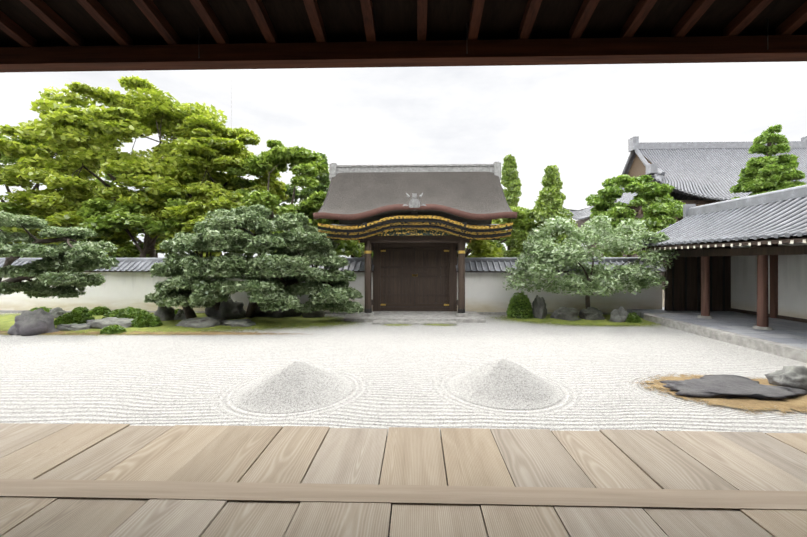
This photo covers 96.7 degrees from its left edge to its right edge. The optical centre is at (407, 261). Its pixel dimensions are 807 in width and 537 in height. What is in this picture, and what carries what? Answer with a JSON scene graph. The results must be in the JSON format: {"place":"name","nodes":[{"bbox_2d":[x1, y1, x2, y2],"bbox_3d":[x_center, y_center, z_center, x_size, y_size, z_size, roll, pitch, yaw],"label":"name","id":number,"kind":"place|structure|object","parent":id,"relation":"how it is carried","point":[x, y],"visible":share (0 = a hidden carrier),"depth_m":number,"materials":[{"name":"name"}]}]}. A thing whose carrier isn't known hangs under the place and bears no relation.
{"place":"outdoors","nodes":[
{"label":"outdoors","id":0,"kind":"place"},
{"bbox_2d":[0,211,118,298],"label":"pine tree","id":1,"kind":"object","parent":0,"point":[59,256],"depth_m":11.80,"materials":[{"name":"green plant"}]},
{"bbox_2d":[144,204,363,318],"bbox_3d":[-5.562,0.036,13.010,7.928,4.301,3.554,0,0,1],"label":"pine tree","id":2,"kind":"object","parent":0,"point":[185,284],"depth_m":12.21,"materials":[{"name":"green plant"}]},
{"bbox_2d":[0,61,806,257],"label":"sky","id":3,"kind":"structure","parent":0,"point":[580,120],"materials":[{"name":"white"}]},
{"bbox_2d":[662,285,663,306],"bbox_3d":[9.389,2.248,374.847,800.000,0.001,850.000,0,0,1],"label":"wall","id":4,"kind":"structure","parent":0,"point":[662,297],"depth_m":22.59,"materials":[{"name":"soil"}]},
{"bbox_2d":[0,203,44,257],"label":"hedge tree","id":5,"kind":"object","parent":4,"relation":"on","point":[11,209],"depth_m":19.68,"materials":[{"name":"green plant"}]},
{"bbox_2d":[0,135,73,230],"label":"dark tree","id":6,"kind":"object","parent":4,"relation":"on","point":[12,160],"depth_m":21.77,"materials":[{"name":"green plant"}]},
{"bbox_2d":[6,188,138,257],"bbox_3d":[-18.931,-1.059,19.953,7.417,6.615,3.899,0,0,1],"label":"hedge tree","id":7,"kind":"object","parent":4,"relation":"on","point":[61,201],"depth_m":19.06,"materials":[{"name":"green plant"}]},
{"bbox_2d":[54,311,94,324],"bbox_3d":[-11.853,2.017,12.736,1.326,0.527,1.047,0,0,1],"label":"azalea shrub","id":8,"kind":"object","parent":4,"relation":"on","point":[73,317],"depth_m":12.53,"materials":[{"name":"green plant"}]},
{"bbox_2d":[72,306,89,313],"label":"azalea shrub","id":9,"kind":"object","parent":4,"relation":"on","point":[81,309],"depth_m":14.65,"materials":[{"name":"green plant"}]},
{"bbox_2d":[89,306,110,315],"bbox_3d":[-12.793,2.066,14.881,0.890,0.450,0.723,0,0,1],"label":"azalea shrub","id":10,"kind":"object","parent":4,"relation":"on","point":[97,311],"depth_m":14.74,"materials":[{"name":"green plant"}]},
{"bbox_2d":[100,324,125,334],"bbox_3d":[-9.184,2.123,11.223,0.773,0.330,0.626,0,0,1],"label":"azalea shrub","id":11,"kind":"object","parent":4,"relation":"on","point":[114,329],"depth_m":11.06,"materials":[{"name":"green plant"}]},
{"bbox_2d":[102,307,150,318],"bbox_3d":[-10.556,2.001,13.636,1.722,0.586,1.454,0,0,1],"label":"azalea shrub","id":12,"kind":"object","parent":4,"relation":"on","point":[131,313],"depth_m":13.33,"materials":[{"name":"green plant"}]},
{"bbox_2d":[0,75,253,257],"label":"maple tree","id":13,"kind":"object","parent":4,"relation":"on","point":[128,117],"depth_m":20.08,"materials":[{"name":"green plant"}]},
{"bbox_2d":[76,193,196,257],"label":"hedge tree","id":14,"kind":"object","parent":4,"relation":"on","point":[111,219],"depth_m":18.55,"materials":[{"name":"green plant"}]},
{"bbox_2d":[91,171,193,257],"bbox_3d":[-21.297,-2.606,28.690,11.843,9.708,5.970,0,0,1],"label":"dark tree","id":15,"kind":"object","parent":4,"relation":"on","point":[112,184],"depth_m":28.48,"materials":[{"name":"green plant"}]},
{"bbox_2d":[131,313,162,327],"bbox_3d":[-8.932,2.026,12.319,1.015,0.527,0.853,0,0,1],"label":"azalea shrub","id":16,"kind":"object","parent":4,"relation":"on","point":[139,321],"depth_m":12.09,"materials":[{"name":"green plant"}]},
{"bbox_2d":[154,187,254,256],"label":"hedge tree","id":17,"kind":"object","parent":4,"relation":"on","point":[195,209],"depth_m":18.69,"materials":[{"name":"green plant"}]},
{"bbox_2d":[137,113,288,238],"bbox_3d":[-12.167,-3.213,21.876,8.809,10.951,6.254,0,0,1],"label":"maple tree","id":18,"kind":"object","parent":4,"relation":"on","point":[203,133],"depth_m":20.68,"materials":[{"name":"green plant"}]},
{"bbox_2d":[231,80,231,127],"bbox_3d":[-13.913,-6.072,28.327,0.052,16.600,0.060,0,0,1],"label":"antenna pole","id":19,"kind":"object","parent":4,"relation":"on","point":[231,103],"visible":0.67,"depth_m":28.32,"materials":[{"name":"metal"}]},
{"bbox_2d":[132,184,372,255],"bbox_3d":[-12.580,-2.479,29.586,23.717,9.493,6.444,0,0,1],"label":"dark tree","id":20,"kind":"object","parent":4,"relation":"on","point":[302,194],"depth_m":28.58,"materials":[{"name":"green plant"}]},
{"bbox_2d":[163,315,371,329],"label":"moss ground","id":21,"kind":"structure","parent":4,"relation":"on","point":[270,322],"depth_m":13.06,"materials":[{"name":"green plant"}]},
{"bbox_2d":[175,317,226,327],"bbox_3d":[-7.181,2.064,12.450,1.511,0.327,1.191,0,0,1],"label":"flat rock","id":22,"kind":"object","parent":21,"relation":"on","point":[202,322],"visible":0.85,"depth_m":12.16,"materials":[{"name":"grey stone"}]},
{"bbox_2d":[221,319,255,327],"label":"rock","id":23,"kind":"object","parent":21,"relation":"on","point":[240,323],"visible":0.81,"depth_m":12.26,"materials":[{"name":"grey stone"}]},
{"bbox_2d":[254,302,301,317],"bbox_3d":[-5.211,1.688,14.508,2.419,1.080,1.128,0,0,1],"label":"rock","id":24,"kind":"object","parent":21,"relation":"on","point":[289,312],"visible":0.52,"depth_m":14.11,"materials":[{"name":"grey stone"}]},
{"bbox_2d":[302,309,324,317],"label":"rock","id":25,"kind":"object","parent":21,"relation":"on","point":[319,313],"visible":0.44,"depth_m":14.08,"materials":[{"name":"grey stone"}]},
{"bbox_2d":[225,140,329,233],"bbox_3d":[-7.462,-2.554,20.796,7.009,9.624,4.951,0,0,1],"label":"tree","id":26,"kind":"object","parent":4,"relation":"on","point":[305,166],"depth_m":20.64,"materials":[{"name":"green plant"}]},
{"bbox_2d":[307,152,329,233],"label":"cedar tree","id":27,"kind":"object","parent":4,"relation":"on","point":[323,179],"visible":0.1,"depth_m":24.66,"materials":[{"name":"green plant"}]},
{"bbox_2d":[271,191,372,256],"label":"hedge tree","id":28,"kind":"object","parent":4,"relation":"on","point":[311,204],"depth_m":18.97,"materials":[{"name":"green plant"}]},
{"bbox_2d":[0,257,665,314],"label":"garden wall","id":29,"kind":"structure","parent":4,"relation":"on","point":[130,282],"depth_m":15.26,"materials":[{"name":"paint"}]},
{"bbox_2d":[321,219,364,256],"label":"tree","id":30,"kind":"object","parent":4,"relation":"on","point":[333,221],"depth_m":22.23,"materials":[{"name":"green plant"}]},
{"bbox_2d":[0,423,806,536],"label":"veranda floor","id":31,"kind":"structure","parent":4,"relation":"on","point":[90,480],"depth_m":2.16,"materials":[{"name":"brown wood"}]},
{"bbox_2d":[0,313,806,435],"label":"gravel garden","id":32,"kind":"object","parent":4,"relation":"on","point":[400,376],"visible":0.38,"depth_m":7.15,"materials":[{"name":"white gravel"}]},
{"bbox_2d":[0,330,302,335],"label":"moss strip","id":33,"kind":"object","parent":32,"relation":"on","point":[196,332],"visible":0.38,"depth_m":11.04,"materials":[{"name":"green plant"}]},
{"bbox_2d":[0,312,361,337],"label":"moss","id":34,"kind":"object","parent":32,"relation":"on","point":[7,321],"visible":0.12,"depth_m":11.82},
{"bbox_2d":[7,308,59,335],"bbox_3d":[-11.632,1.845,11.185,1.204,0.765,0.913,0,0,23],"label":"rock","id":35,"kind":"object","parent":34,"relation":"on","point":[39,321],"visible":0.9,"depth_m":10.93,"materials":[{"name":"grey stone"}]},
{"bbox_2d":[29,306,51,312],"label":"azalea shrub","id":36,"kind":"object","parent":34,"relation":"on","point":[44,309],"visible":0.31,"depth_m":14.28,"materials":[{"name":"green plant"}]},
{"bbox_2d":[49,307,66,317],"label":"rock","id":37,"kind":"object","parent":34,"relation":"on","point":[56,312],"visible":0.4,"depth_m":14.00,"materials":[{"name":"grey stone"}]},
{"bbox_2d":[56,323,90,330],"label":"flat rock","id":38,"kind":"object","parent":34,"relation":"on","point":[73,327],"visible":0.71,"depth_m":11.55,"materials":[{"name":"grey stone"}]},
{"bbox_2d":[86,317,133,328],"bbox_3d":[-10.067,2.065,12.168,1.941,0.325,1.032,0,0,1],"label":"flat rock","id":39,"kind":"object","parent":34,"relation":"on","point":[109,321],"visible":0.62,"depth_m":11.97,"materials":[{"name":"grey stone"}]},
{"bbox_2d":[154,305,174,320],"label":"rock","id":40,"kind":"object","parent":34,"relation":"on","point":[165,313],"visible":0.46,"depth_m":13.32,"materials":[{"name":"grey stone"}]},
{"bbox_2d":[174,309,186,319],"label":"rock","id":41,"kind":"object","parent":34,"relation":"on","point":[180,315],"visible":0.52,"depth_m":13.55,"materials":[{"name":"grey stone"}]},
{"bbox_2d":[205,298,245,318],"bbox_3d":[-7.019,1.790,13.968,1.614,0.877,1.099,0,0,1],"label":"rock","id":42,"kind":"object","parent":34,"relation":"on","point":[230,309],"visible":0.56,"depth_m":13.60,"materials":[{"name":"grey stone"}]},
{"bbox_2d":[233,361,352,412],"bbox_3d":[-1.950,1.974,6.256,1.980,0.499,1.980,0,0,1],"label":"sand cone","id":43,"kind":"object","parent":32,"relation":"on","point":[296,386],"visible":1,"depth_m":5.79,"materials":[{"name":"white sand"}]},
{"bbox_2d":[448,358,561,408],"bbox_3d":[1.694,1.970,6.374,1.940,0.508,1.940,0,0,1],"label":"sand cone","id":44,"kind":"object","parent":32,"relation":"on","point":[502,383],"visible":1,"depth_m":5.92,"materials":[{"name":"white sand"}]},
{"bbox_2d":[550,307,580,320],"bbox_3d":[6.075,1.966,13.701,1.113,0.524,0.804,0,0,1],"label":"rock","id":45,"kind":"object","parent":32,"relation":"on","point":[565,313],"visible":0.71,"depth_m":13.50,"materials":[{"name":"grey stone"}]},
{"bbox_2d":[487,314,659,326],"bbox_3d":[6.596,2.189,13.729,7.802,0.049,3.581,0,0,1],"label":"moss","id":46,"kind":"object","parent":32,"relation":"on","point":[582,322],"visible":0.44,"depth_m":13.09,"materials":[{"name":"green plant"}]},
{"bbox_2d":[532,295,546,318],"bbox_3d":[5.158,1.764,14.050,0.544,0.927,0.571,0,0,38],"label":"rock","id":47,"kind":"object","parent":46,"relation":"on","point":[539,309],"visible":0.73,"depth_m":13.91,"materials":[{"name":"grey stone"}]},
{"bbox_2d":[609,306,628,321],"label":"rock","id":48,"kind":"object","parent":46,"relation":"on","point":[621,313],"visible":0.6,"depth_m":13.04,"materials":[{"name":"grey stone"}]},
{"bbox_2d":[579,307,605,319],"bbox_3d":[7.018,1.967,13.705,0.937,0.522,0.681,0,0,1],"label":"rock","id":49,"kind":"object","parent":32,"relation":"on","point":[591,313],"visible":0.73,"depth_m":13.51,"materials":[{"name":"grey stone"}]},
{"bbox_2d":[625,372,806,417],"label":"dry moss patch","id":50,"kind":"object","parent":32,"relation":"on","point":[799,403],"visible":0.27,"depth_m":5.64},
{"bbox_2d":[660,374,806,399],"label":"flat rock","id":51,"kind":"object","parent":50,"relation":"on","point":[721,386],"visible":1,"depth_m":5.99,"materials":[{"name":"grey stone"}]},
{"bbox_2d":[765,365,806,390],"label":"island rock","id":52,"kind":"object","parent":50,"relation":"on","point":[793,376],"visible":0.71,"depth_m":6.15,"materials":[{"name":"grey stone"}]},
{"bbox_2d":[0,0,806,72],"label":"eaves","id":53,"kind":"object","parent":4,"relation":"on","point":[82,35],"visible":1,"depth_m":3.58,"materials":[{"name":"brown wood"}]},
{"bbox_2d":[318,162,512,324],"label":"gate","id":54,"kind":"structure","parent":4,"relation":"on","point":[414,272],"depth_m":15.16,"materials":[{"name":"brown wood"}]},
{"bbox_2d":[313,172,516,219],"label":"gate roof","id":55,"kind":"structure","parent":54,"relation":"attached to","point":[364,195],"depth_m":14.41,"materials":[{"name":"brown plant"}]},
{"bbox_2d":[339,212,491,223],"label":"trim","id":56,"kind":"structure","parent":54,"relation":"attached to","point":[378,217],"depth_m":16.85,"materials":[{"name":"wood"}]},
{"bbox_2d":[457,219,504,256],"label":"hedge tree","id":57,"kind":"object","parent":4,"relation":"on","point":[483,248],"depth_m":18.39,"materials":[{"name":"green plant"}]},
{"bbox_2d":[457,206,538,256],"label":"tree","id":58,"kind":"object","parent":4,"relation":"on","point":[524,222],"depth_m":22.27,"materials":[{"name":"green plant"}]},
{"bbox_2d":[492,154,522,252],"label":"cedar tree","id":59,"kind":"object","parent":4,"relation":"on","point":[511,181],"depth_m":27.25,"materials":[{"name":"green plant"}]},
{"bbox_2d":[506,292,532,318],"bbox_3d":[4.426,1.731,14.173,1.096,1.172,0.871,0,0,1],"label":"azalea shrub","id":60,"kind":"object","parent":4,"relation":"on","point":[513,301],"depth_m":13.93,"materials":[{"name":"green plant"}]},
{"bbox_2d":[522,165,579,249],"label":"cypress tree","id":61,"kind":"object","parent":4,"relation":"on","point":[550,200],"depth_m":21.85,"materials":[{"name":"green plant"}]},
{"bbox_2d":[501,215,679,308],"bbox_3d":[6.864,0.175,13.561,6.491,3.930,3.516,0,0,1],"label":"camellia tree","id":62,"kind":"object","parent":4,"relation":"on","point":[540,251],"depth_m":12.96,"materials":[{"name":"green plant"}]},
{"bbox_2d":[625,312,641,322],"bbox_3d":[8.175,2.060,13.054,0.695,0.458,0.579,0,0,1],"label":"azalea shrub","id":63,"kind":"object","parent":4,"relation":"on","point":[632,317],"depth_m":12.90,"materials":[{"name":"green plant"}]},
{"bbox_2d":[585,174,684,256],"bbox_3d":[16.477,-2.120,25.896,6.312,8.708,4.717,0,0,1],"label":"pine tree","id":64,"kind":"object","parent":4,"relation":"on","point":[665,209],"depth_m":25.10,"materials":[{"name":"green plant"}]},
{"bbox_2d":[567,136,806,284],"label":"temple hall","id":65,"kind":"structure","parent":4,"relation":"on","point":[700,173],"depth_m":39.38,"materials":[{"name":"grey tile"}]},
{"bbox_2d":[627,185,806,362],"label":"corridor building","id":66,"kind":"structure","parent":4,"relation":"on","point":[736,274],"depth_m":12.11,"materials":[{"name":"tile"}]},
{"bbox_2d":[729,124,805,198],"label":"tall pine tree","id":67,"kind":"object","parent":4,"relation":"on","point":[783,168],"depth_m":29.49,"materials":[{"name":"green plant"}]}
]}

